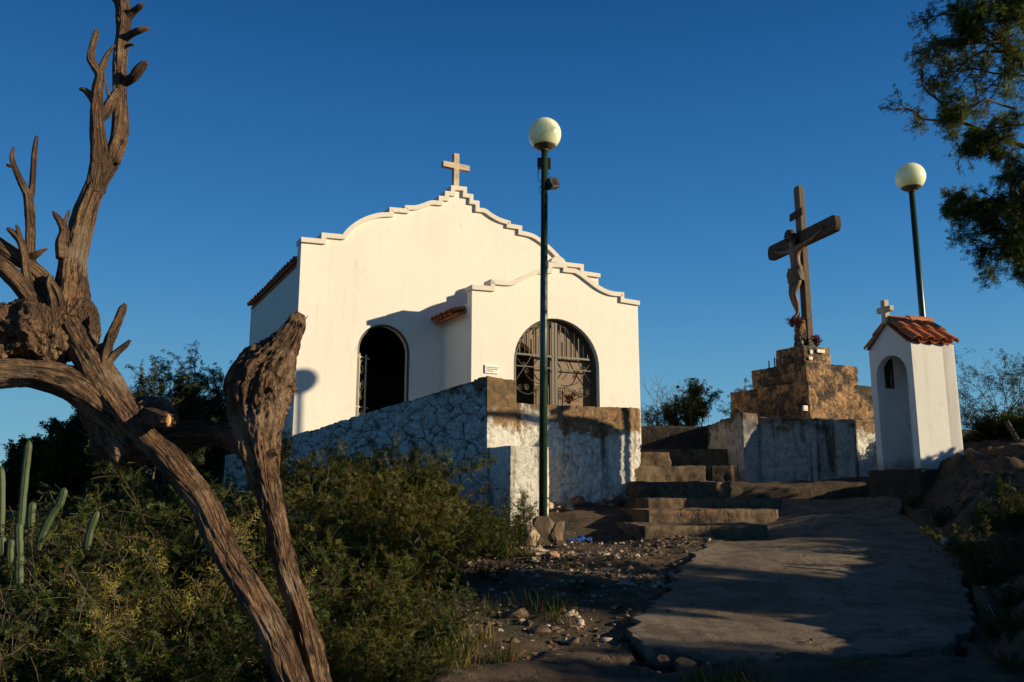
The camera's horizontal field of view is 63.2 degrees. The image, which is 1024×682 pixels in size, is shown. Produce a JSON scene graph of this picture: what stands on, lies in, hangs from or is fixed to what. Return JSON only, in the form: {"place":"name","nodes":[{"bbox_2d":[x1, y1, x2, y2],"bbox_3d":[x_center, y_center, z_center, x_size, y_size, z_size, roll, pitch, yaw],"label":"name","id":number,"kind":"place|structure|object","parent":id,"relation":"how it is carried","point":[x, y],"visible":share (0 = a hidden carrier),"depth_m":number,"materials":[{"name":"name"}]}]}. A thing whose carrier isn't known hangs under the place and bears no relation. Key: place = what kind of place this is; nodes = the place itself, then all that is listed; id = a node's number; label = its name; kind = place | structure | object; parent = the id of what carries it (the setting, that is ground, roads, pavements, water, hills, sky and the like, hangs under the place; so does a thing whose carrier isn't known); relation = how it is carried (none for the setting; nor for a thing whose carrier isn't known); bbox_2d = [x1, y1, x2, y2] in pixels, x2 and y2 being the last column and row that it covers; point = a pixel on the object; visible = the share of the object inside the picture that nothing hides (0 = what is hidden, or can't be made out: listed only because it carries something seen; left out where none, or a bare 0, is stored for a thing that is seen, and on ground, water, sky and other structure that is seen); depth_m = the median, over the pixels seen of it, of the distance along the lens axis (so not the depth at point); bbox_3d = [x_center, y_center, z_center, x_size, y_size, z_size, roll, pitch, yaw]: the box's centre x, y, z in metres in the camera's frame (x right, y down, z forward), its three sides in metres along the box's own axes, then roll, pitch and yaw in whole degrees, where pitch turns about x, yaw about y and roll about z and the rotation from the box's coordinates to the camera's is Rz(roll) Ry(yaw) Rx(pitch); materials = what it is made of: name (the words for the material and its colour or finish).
{"place":"outdoors","nodes":[
{"label":"outdoors","id":0,"kind":"place"},
{"bbox_2d":[0,0,1023,491],"label":"sky","id":1,"kind":"structure","parent":0,"point":[690,129],"materials":[{"name":"blue"}]},
{"bbox_2d":[5,430,1023,681],"bbox_3d":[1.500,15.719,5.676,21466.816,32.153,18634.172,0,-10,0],"label":"ground","id":2,"kind":"structure","parent":0,"point":[1003,458],"depth_m":6.12,"materials":[{"name":"soil"}]},
{"bbox_2d":[0,466,5,536],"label":"columnar cactus","id":3,"kind":"object","parent":2,"relation":"on","point":[2,496],"visible":0.81,"depth_m":6.86,"materials":[{"name":"green plant"}]},
{"bbox_2d":[0,536,14,562],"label":"columnar cactus","id":4,"kind":"object","parent":2,"relation":"on","point":[7,549],"visible":1,"depth_m":6.11,"materials":[{"name":"green plant"}]},
{"bbox_2d":[14,522,24,588],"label":"columnar cactus","id":5,"kind":"object","parent":2,"relation":"on","point":[18,569],"visible":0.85,"depth_m":5.71,"materials":[{"name":"green plant"}]},
{"bbox_2d":[17,440,31,526],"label":"columnar cactus","id":6,"kind":"object","parent":2,"relation":"on","point":[24,484],"visible":0.84,"depth_m":6.88,"materials":[{"name":"green plant"}]},
{"bbox_2d":[0,432,53,509],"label":"broad tree","id":7,"kind":"object","parent":2,"relation":"on","point":[13,474],"visible":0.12,"depth_m":18.27,"materials":[{"name":"green plant"}]},
{"bbox_2d":[36,488,67,550],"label":"columnar cactus","id":8,"kind":"object","parent":2,"relation":"on","point":[50,516],"visible":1,"depth_m":6.44,"materials":[{"name":"green plant"}]},
{"bbox_2d":[0,482,114,592],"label":"shrub","id":9,"kind":"object","parent":2,"relation":"on","point":[89,506],"visible":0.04,"depth_m":8.93,"materials":[{"name":"green plant"}]},
{"bbox_2d":[0,558,146,681],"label":"shrub","id":10,"kind":"object","parent":2,"relation":"on","point":[86,645],"visible":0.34,"depth_m":4.46,"materials":[{"name":"green plant"}]},
{"bbox_2d":[0,491,148,640],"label":"shrub","id":11,"kind":"object","parent":2,"relation":"on","point":[56,546],"visible":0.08,"depth_m":7.43,"materials":[{"name":"green plant"}]},
{"bbox_2d":[0,506,172,639],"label":"shrub","id":12,"kind":"object","parent":2,"relation":"on","point":[9,565],"visible":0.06,"depth_m":6.70,"materials":[{"name":"green plant"}]},
{"bbox_2d":[11,406,166,512],"bbox_3d":[-8.456,2.577,16.830,3.504,3.110,2.896,0,-10,0],"label":"broad tree","id":13,"kind":"object","parent":2,"relation":"on","point":[62,457],"visible":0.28,"depth_m":16.11,"materials":[{"name":"green plant"}]},
{"bbox_2d":[0,560,180,681],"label":"shrub","id":14,"kind":"object","parent":2,"relation":"on","point":[14,650],"visible":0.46,"depth_m":4.30,"materials":[{"name":"green plant"}]},
{"bbox_2d":[84,510,99,549],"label":"columnar cactus","id":15,"kind":"object","parent":2,"relation":"on","point":[92,524],"visible":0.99,"depth_m":6.23,"materials":[{"name":"green plant"}]},
{"bbox_2d":[1,460,186,567],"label":"shrub","id":16,"kind":"object","parent":2,"relation":"on","point":[88,486],"visible":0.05,"depth_m":9.90,"materials":[{"name":"green plant"}]},
{"bbox_2d":[0,566,194,675],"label":"shrub","id":17,"kind":"object","parent":2,"relation":"on","point":[22,606],"visible":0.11,"depth_m":5.52,"materials":[{"name":"green plant"}]},
{"bbox_2d":[0,526,209,681],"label":"shrub","id":18,"kind":"object","parent":2,"relation":"on","point":[84,611],"visible":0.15,"depth_m":5.33,"materials":[{"name":"green plant"}]},
{"bbox_2d":[0,484,215,617],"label":"shrub","id":19,"kind":"object","parent":2,"relation":"on","point":[69,542],"visible":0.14,"depth_m":6.89,"materials":[{"name":"green plant"}]},
{"bbox_2d":[9,546,250,681],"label":"shrub","id":20,"kind":"object","parent":2,"relation":"on","point":[115,619],"visible":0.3,"depth_m":4.44,"materials":[{"name":"green leaf"},{"name":"twig bark"}]},
{"bbox_2d":[0,571,260,681],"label":"shrub","id":21,"kind":"object","parent":2,"relation":"on","point":[146,659],"visible":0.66,"depth_m":4.19,"materials":[{"name":"green plant"}]},
{"bbox_2d":[0,548,274,679],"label":"shrub","id":22,"kind":"object","parent":2,"relation":"on","point":[153,615],"visible":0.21,"depth_m":5.26,"materials":[{"name":"green plant"}]},
{"bbox_2d":[33,465,251,560],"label":"shrub","id":23,"kind":"object","parent":2,"relation":"on","point":[124,502],"visible":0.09,"depth_m":9.54,"materials":[{"name":"green plant"}]},
{"bbox_2d":[32,590,271,681],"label":"shrub","id":24,"kind":"object","parent":2,"relation":"on","point":[218,666],"visible":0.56,"depth_m":4.04,"materials":[{"name":"green plant"}]},
{"bbox_2d":[80,340,228,513],"bbox_3d":[-6.105,1.679,14.969,2.984,3.426,2.811,9,-14,-42],"label":"feathery tree","id":25,"kind":"object","parent":2,"relation":"on","point":[179,398],"visible":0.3,"depth_m":14.84,"materials":[{"name":"green plant"}]},
{"bbox_2d":[0,0,331,681],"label":"dead tree","id":26,"kind":"object","parent":2,"relation":"on","point":[50,327],"visible":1,"depth_m":3.56,"materials":[{"name":"brown wood"}]},
{"bbox_2d":[20,495,311,629],"bbox_3d":[-2.770,1.948,6.951,2.533,1.308,2.396,-2,-10,11],"label":"shrub","id":27,"kind":"object","parent":2,"relation":"on","point":[132,555],"visible":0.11,"depth_m":6.51,"materials":[{"name":"green plant"}]},
{"bbox_2d":[46,496,327,625],"bbox_3d":[-2.607,1.851,6.825,2.697,1.201,1.675,-3,-10,14],"label":"shrub","id":28,"kind":"object","parent":2,"relation":"on","point":[184,537],"visible":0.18,"depth_m":6.55,"materials":[{"name":"green plant"}]},
{"bbox_2d":[145,359,232,499],"bbox_3d":[-5.461,2.045,16.043,3.108,3.444,3.150,-4,-11,22],"label":"feathery tree","id":29,"kind":"object","parent":2,"relation":"on","point":[220,379],"visible":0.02,"depth_m":15.71,"materials":[{"name":"green plant"}]},
{"bbox_2d":[132,451,263,559],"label":"shrub","id":30,"kind":"object","parent":2,"relation":"on","point":[148,498],"visible":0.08,"depth_m":9.65,"materials":[{"name":"green plant"}]},
{"bbox_2d":[63,496,351,679],"bbox_3d":[-1.953,1.694,5.307,2.188,1.397,1.556,-5,-11,26],"label":"shrub","id":31,"kind":"object","parent":2,"relation":"on","point":[195,584],"visible":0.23,"depth_m":5.21,"materials":[{"name":"green plant"}]},
{"bbox_2d":[112,607,347,681],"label":"shrub","id":32,"kind":"object","parent":2,"relation":"on","point":[216,653],"visible":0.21,"depth_m":4.33,"materials":[{"name":"green plant"}]},
{"bbox_2d":[104,460,382,566],"bbox_3d":[-2.764,1.915,8.378,2.854,1.474,2.700,0,-10,2],"label":"shrub","id":33,"kind":"object","parent":2,"relation":"on","point":[165,520],"visible":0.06,"depth_m":7.73,"materials":[{"name":"green plant"}]},
{"bbox_2d":[124,498,365,615],"bbox_3d":[-2.116,1.876,6.889,1.957,1.166,2.069,7,-12,-34],"label":"shrub","id":34,"kind":"object","parent":2,"relation":"on","point":[243,548],"visible":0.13,"depth_m":6.56,"materials":[{"name":"green plant"}]},
{"bbox_2d":[124,557,369,675],"bbox_3d":[-1.604,1.809,5.238,1.623,0.915,1.536,-3,-11,19],"label":"shrub","id":35,"kind":"object","parent":2,"relation":"on","point":[214,606],"visible":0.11,"depth_m":5.03,"materials":[{"name":"green plant"}]},
{"bbox_2d":[113,450,381,558],"bbox_3d":[-2.191,1.831,8.340,2.774,1.501,2.290,-5,-11,27],"label":"shrub","id":36,"kind":"object","parent":2,"relation":"on","point":[250,495],"visible":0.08,"depth_m":7.97,"materials":[{"name":"green plant"}]},
{"bbox_2d":[169,604,384,681],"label":"shrub","id":37,"kind":"object","parent":2,"relation":"on","point":[251,677],"visible":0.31,"depth_m":4.27,"materials":[{"name":"green plant"}]},
{"bbox_2d":[174,544,399,669],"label":"shrub","id":38,"kind":"object","parent":2,"relation":"on","point":[363,613],"visible":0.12,"depth_m":5.03,"materials":[{"name":"green plant"}]},
{"bbox_2d":[232,429,348,520],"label":"shrub","id":39,"kind":"object","parent":2,"relation":"on","point":[283,472],"visible":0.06,"depth_m":10.27,"materials":[{"name":"green plant"}]},
{"bbox_2d":[196,487,406,598],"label":"shrub","id":40,"kind":"object","parent":2,"relation":"on","point":[333,545],"visible":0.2,"depth_m":6.47,"materials":[{"name":"green plant"}]},
{"bbox_2d":[247,431,372,522],"bbox_3d":[-2.583,1.913,10.411,1.634,1.552,1.084,-2,-10,10],"label":"sapling","id":41,"kind":"object","parent":2,"relation":"on","point":[285,443],"visible":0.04,"depth_m":10.27,"materials":[{"name":"green plant"}]},
{"bbox_2d":[279,449,376,506],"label":"sapling","id":42,"kind":"object","parent":2,"relation":"on","point":[329,461],"visible":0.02,"depth_m":9.68,"materials":[{"name":"green plant"}]},
{"bbox_2d":[282,460,379,522],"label":"shrub","id":43,"kind":"object","parent":2,"relation":"on","point":[304,501],"visible":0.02,"depth_m":8.82,"materials":[{"name":"green plant"}]},
{"bbox_2d":[281,456,383,541],"bbox_3d":[-1.864,1.769,8.173,1.288,1.224,0.855,-2,-10,13],"label":"sapling","id":44,"kind":"object","parent":2,"relation":"on","point":[350,485],"visible":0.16,"depth_m":8.26,"materials":[{"name":"green plant"}]},
{"bbox_2d":[204,551,479,660],"bbox_3d":[-1.049,1.711,5.196,1.727,0.769,1.073,0,-10,1],"label":"shrub","id":45,"kind":"object","parent":2,"relation":"on","point":[397,613],"visible":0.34,"depth_m":5.14,"materials":[{"name":"green plant"}]},
{"bbox_2d":[291,433,395,507],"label":"shrub","id":46,"kind":"object","parent":2,"relation":"on","point":[330,450],"visible":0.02,"depth_m":9.89,"materials":[{"name":"green plant"}]},
{"bbox_2d":[240,480,477,571],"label":"shrub","id":47,"kind":"object","parent":2,"relation":"on","point":[324,524],"visible":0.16,"depth_m":7.74,"materials":[{"name":"green plant"}]},
{"bbox_2d":[247,606,476,681],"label":"shrub","id":48,"kind":"object","parent":2,"relation":"on","point":[346,672],"visible":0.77,"depth_m":4.28,"materials":[{"name":"green plant"}]},
{"bbox_2d":[309,445,424,519],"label":"shrub","id":49,"kind":"object","parent":2,"relation":"on","point":[378,468],"visible":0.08,"depth_m":9.24,"materials":[{"name":"green plant"}]},
{"bbox_2d":[259,514,475,623],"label":"shrub","id":50,"kind":"object","parent":2,"relation":"on","point":[368,553],"visible":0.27,"depth_m":6.18,"materials":[{"name":"green plant"}]},
{"bbox_2d":[311,446,429,495],"bbox_3d":[-1.722,1.827,9.508,0.905,1.296,1.364,-9,-14,42],"label":"sapling","id":51,"kind":"object","parent":2,"relation":"on","point":[358,454],"visible":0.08,"depth_m":9.50,"materials":[{"name":"green plant"}]},
{"bbox_2d":[312,469,451,562],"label":"shrub","id":52,"kind":"object","parent":2,"relation":"on","point":[410,518],"visible":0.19,"depth_m":7.63,"materials":[{"name":"green plant"}]},
{"bbox_2d":[287,456,477,536],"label":"shrub","id":53,"kind":"object","parent":2,"relation":"on","point":[367,478],"visible":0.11,"depth_m":8.79,"materials":[{"name":"green plant"}]},
{"bbox_2d":[333,455,444,529],"bbox_3d":[-1.356,1.814,8.938,1.244,1.181,0.825,-6,-12,31],"label":"sapling","id":54,"kind":"object","parent":2,"relation":"on","point":[428,483],"visible":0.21,"depth_m":8.84,"materials":[{"name":"green plant"}]},
{"bbox_2d":[322,523,466,604],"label":"shrub","id":55,"kind":"object","parent":2,"relation":"on","point":[426,557],"visible":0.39,"depth_m":6.27,"materials":[{"name":"green plant"}]},
{"bbox_2d":[336,424,460,508],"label":"shrub","id":56,"kind":"object","parent":2,"relation":"on","point":[400,461],"visible":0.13,"depth_m":9.74,"materials":[{"name":"green plant"}]},
{"bbox_2d":[337,618,464,681],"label":"shrub","id":57,"kind":"object","parent":2,"relation":"on","point":[417,651],"visible":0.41,"depth_m":4.44,"materials":[{"name":"green plant"}]},
{"bbox_2d":[332,569,493,658],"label":"shrub","id":58,"kind":"object","parent":2,"relation":"on","point":[446,631],"visible":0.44,"depth_m":5.28,"materials":[{"name":"green plant"}]},
{"bbox_2d":[345,488,511,567],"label":"shrub","id":59,"kind":"object","parent":2,"relation":"on","point":[447,538],"visible":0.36,"depth_m":7.89,"materials":[{"name":"green plant"}]},
{"bbox_2d":[392,445,471,511],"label":"sapling","id":60,"kind":"object","parent":2,"relation":"on","point":[447,472],"visible":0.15,"depth_m":9.63,"materials":[{"name":"green plant"}]},
{"bbox_2d":[374,434,497,528],"bbox_3d":[-0.860,1.714,9.472,1.382,1.313,0.917,-7,-12,33],"label":"sapling","id":61,"kind":"object","parent":2,"relation":"on","point":[412,459],"visible":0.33,"depth_m":9.36,"materials":[{"name":"green plant"}]},
{"bbox_2d":[399,545,495,595],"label":"shrub","id":62,"kind":"object","parent":2,"relation":"on","point":[449,581],"visible":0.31,"depth_m":6.50,"materials":[{"name":"green plant"}]},
{"bbox_2d":[209,376,727,525],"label":"terrace","id":63,"kind":"structure","parent":2,"relation":"on","point":[593,454],"depth_m":12.28,"materials":[{"name":"stone"}]},
{"bbox_2d":[247,153,641,448],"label":"chapel","id":64,"kind":"structure","parent":63,"relation":"on","point":[446,283],"depth_m":15.52,"materials":[{"name":"white paint"}]},
{"bbox_2d":[355,325,408,415],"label":"side gate","id":65,"kind":"structure","parent":64,"relation":"attached to","point":[358,394],"depth_m":14.99,"materials":[{"name":"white metal"}]},
{"bbox_2d":[514,320,595,406],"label":"iron gate","id":66,"kind":"structure","parent":64,"relation":"attached to","point":[571,367],"depth_m":15.56,"materials":[{"name":"brown paint"}]},
{"bbox_2d":[641,401,676,425],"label":"bush","id":67,"kind":"object","parent":63,"relation":"on","point":[647,418],"visible":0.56,"depth_m":18.96,"materials":[{"name":"green plant"}]},
{"bbox_2d":[659,377,723,425],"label":"bush","id":68,"kind":"object","parent":63,"relation":"on","point":[694,412],"visible":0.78,"depth_m":18.76,"materials":[{"name":"green plant"}]},
{"bbox_2d":[436,475,504,532],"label":"shrub","id":69,"kind":"object","parent":2,"relation":"on","point":[483,492],"visible":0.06,"depth_m":9.82,"materials":[{"name":"green plant"}]},
{"bbox_2d":[443,506,516,557],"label":"shrub","id":70,"kind":"object","parent":2,"relation":"on","point":[480,548],"visible":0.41,"depth_m":8.16,"materials":[{"name":"green plant"}]},
{"bbox_2d":[466,558,512,581],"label":"shrub","id":71,"kind":"object","parent":2,"relation":"on","point":[483,576],"visible":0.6,"depth_m":6.94,"materials":[{"name":"green plant"}]},
{"bbox_2d":[445,490,536,547],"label":"shrub","id":72,"kind":"object","parent":2,"relation":"on","point":[484,512],"visible":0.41,"depth_m":9.10,"materials":[{"name":"green plant"}]},
{"bbox_2d":[484,528,521,561],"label":"shrub","id":73,"kind":"object","parent":2,"relation":"on","point":[503,546],"visible":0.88,"depth_m":8.12,"materials":[{"name":"green plant"}]},
{"bbox_2d":[502,488,556,537],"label":"sapling","id":74,"kind":"object","parent":2,"relation":"on","point":[529,511],"visible":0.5,"depth_m":9.93,"materials":[{"name":"green plant"}]},
{"bbox_2d":[528,117,560,515],"bbox_3d":[0.409,-0.208,9.992,0.414,5.249,0.414,0,-10,0],"label":"street lamp","id":75,"kind":"object","parent":2,"relation":"on","point":[544,135],"visible":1,"depth_m":10.09,"materials":[{"name":"metal"}]},
{"bbox_2d":[533,516,555,544],"bbox_3d":[0.347,2.162,9.392,0.358,0.368,0.214,2,-11,-17],"label":"stone","id":76,"kind":"object","parent":2,"relation":"on","point":[543,524],"visible":0.66,"depth_m":9.31,"materials":[{"name":"beige stone"}]},
{"bbox_2d":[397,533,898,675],"bbox_3d":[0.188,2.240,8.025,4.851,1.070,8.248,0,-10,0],"label":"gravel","id":77,"kind":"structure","parent":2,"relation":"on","point":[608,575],"depth_m":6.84,"materials":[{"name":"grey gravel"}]},
{"bbox_2d":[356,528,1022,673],"bbox_3d":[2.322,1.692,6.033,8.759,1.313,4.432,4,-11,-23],"label":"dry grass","id":78,"kind":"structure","parent":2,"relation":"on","point":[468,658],"depth_m":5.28,"materials":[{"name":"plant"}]},
{"bbox_2d":[614,452,781,540],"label":"stone steps","id":79,"kind":"structure","parent":2,"relation":"on","point":[666,499],"depth_m":11.34,"materials":[{"name":"grey stone"}]},
{"bbox_2d":[381,506,1023,681],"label":"grass","id":80,"kind":"structure","parent":2,"relation":"on","point":[556,616],"depth_m":4.97,"materials":[{"name":"green plant"}]},
{"bbox_2d":[405,529,1018,680],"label":"leaf litter","id":81,"kind":"object","parent":2,"relation":"on","point":[620,636],"visible":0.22,"depth_m":6.73,"materials":[{"name":"brown plant"}]},
{"bbox_2d":[641,345,877,483],"bbox_3d":[4.776,1.474,15.448,6.576,3.380,4.753,5,-11,-25],"label":"calvary base","id":82,"kind":"object","parent":2,"relation":"on","point":[770,430],"visible":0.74,"depth_m":14.36,"materials":[{"name":"stone"}]},
{"bbox_2d":[768,186,840,346],"bbox_3d":[6.244,-1.575,17.943,0.365,3.772,2.481,3,-11,-15],"label":"wooden cross","id":83,"kind":"object","parent":82,"relation":"on","point":[831,224],"visible":0.72,"depth_m":17.88,"materials":[{"name":"brown wood"}]},
{"bbox_2d":[771,225,823,318],"bbox_3d":[6.085,-1.441,17.960,0.394,1.998,1.950,3,-10,-15],"label":"crucified statue","id":84,"kind":"object","parent":83,"relation":"attached to","point":[795,275],"visible":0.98,"depth_m":17.89,"materials":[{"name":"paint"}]},
{"bbox_2d":[895,163,925,316],"bbox_3d":[5.949,-0.233,12.028,0.424,4.922,0.424,0,-10,0],"label":"street lamp","id":85,"kind":"object","parent":2,"relation":"on","point":[910,178],"visible":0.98,"depth_m":12.25,"materials":[{"name":"metal"}]},
{"bbox_2d":[863,300,963,498],"bbox_3d":[5.475,0.870,11.347,0.897,2.865,1.019,3,-11,-18],"label":"wayside shrine","id":86,"kind":"object","parent":2,"relation":"on","point":[917,422],"visible":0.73,"depth_m":11.14,"materials":[{"name":"paint"}]},
{"bbox_2d":[920,495,964,527],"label":"shrub","id":87,"kind":"object","parent":2,"relation":"on","point":[941,518],"visible":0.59,"depth_m":9.29,"materials":[{"name":"green plant"}]},
{"bbox_2d":[878,0,1023,292],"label":"thorn tree","id":88,"kind":"object","parent":2,"relation":"on","point":[979,143],"visible":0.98,"depth_m":8.41,"materials":[{"name":"green plant"}]},
{"bbox_2d":[929,517,979,557],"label":"shrub","id":89,"kind":"object","parent":2,"relation":"on","point":[954,539],"visible":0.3,"depth_m":7.79,"materials":[{"name":"green plant"}]},
{"bbox_2d":[918,515,1021,581],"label":"shrub","id":90,"kind":"object","parent":2,"relation":"on","point":[971,548],"visible":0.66,"depth_m":6.95,"materials":[{"name":"green plant"}]},
{"bbox_2d":[952,342,1023,436],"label":"bush","id":91,"kind":"object","parent":2,"relation":"on","point":[965,423],"visible":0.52,"depth_m":13.61,"materials":[{"name":"green plant"}]},
{"bbox_2d":[965,500,1011,537],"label":"shrub","id":92,"kind":"object","parent":2,"relation":"on","point":[975,522],"visible":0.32,"depth_m":8.18,"materials":[{"name":"green plant"}]},
{"bbox_2d":[959,545,1020,590],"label":"shrub","id":93,"kind":"object","parent":2,"relation":"on","point":[975,579],"visible":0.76,"depth_m":6.74,"materials":[{"name":"green plant"}]},
{"bbox_2d":[966,212,1023,441],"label":"thorn tree","id":94,"kind":"object","parent":2,"relation":"on","point":[983,223],"visible":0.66,"depth_m":8.29,"materials":[{"name":"green plant"}]},
{"bbox_2d":[967,403,1023,441],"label":"bush","id":95,"kind":"object","parent":2,"relation":"on","point":[994,423],"visible":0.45,"depth_m":12.91,"materials":[{"name":"green plant"}]},
{"bbox_2d":[972,599,1023,642],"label":"shrub","id":96,"kind":"object","parent":2,"relation":"on","point":[988,627],"visible":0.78,"depth_m":5.35,"materials":[{"name":"green plant"}]},
{"bbox_2d":[973,476,1023,537],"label":"shrub","id":97,"kind":"object","parent":2,"relation":"on","point":[1003,498],"visible":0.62,"depth_m":7.95,"materials":[{"name":"green plant"}]},
{"bbox_2d":[976,480,1023,538],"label":"shrub","id":98,"kind":"object","parent":2,"relation":"on","point":[1005,521],"visible":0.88,"depth_m":7.73,"materials":[{"name":"green plant"}]},
{"bbox_2d":[976,568,1023,609],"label":"shrub","id":99,"kind":"object","parent":2,"relation":"on","point":[1007,597],"visible":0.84,"depth_m":5.98,"materials":[{"name":"green plant"}]},
{"bbox_2d":[980,644,1023,676],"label":"shrub","id":100,"kind":"object","parent":2,"relation":"on","point":[1005,662],"visible":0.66,"depth_m":4.49,"materials":[{"name":"green plant"}]},
{"bbox_2d":[984,595,1023,643],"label":"shrub","id":101,"kind":"object","parent":2,"relation":"on","point":[1008,626],"visible":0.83,"depth_m":4.99,"materials":[{"name":"green plant"}]},
{"bbox_2d":[625,496,975,668],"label":"path","id":102,"kind":"structure","parent":0,"point":[768,592],"depth_m":6.42,"materials":[{"name":"concrete"}]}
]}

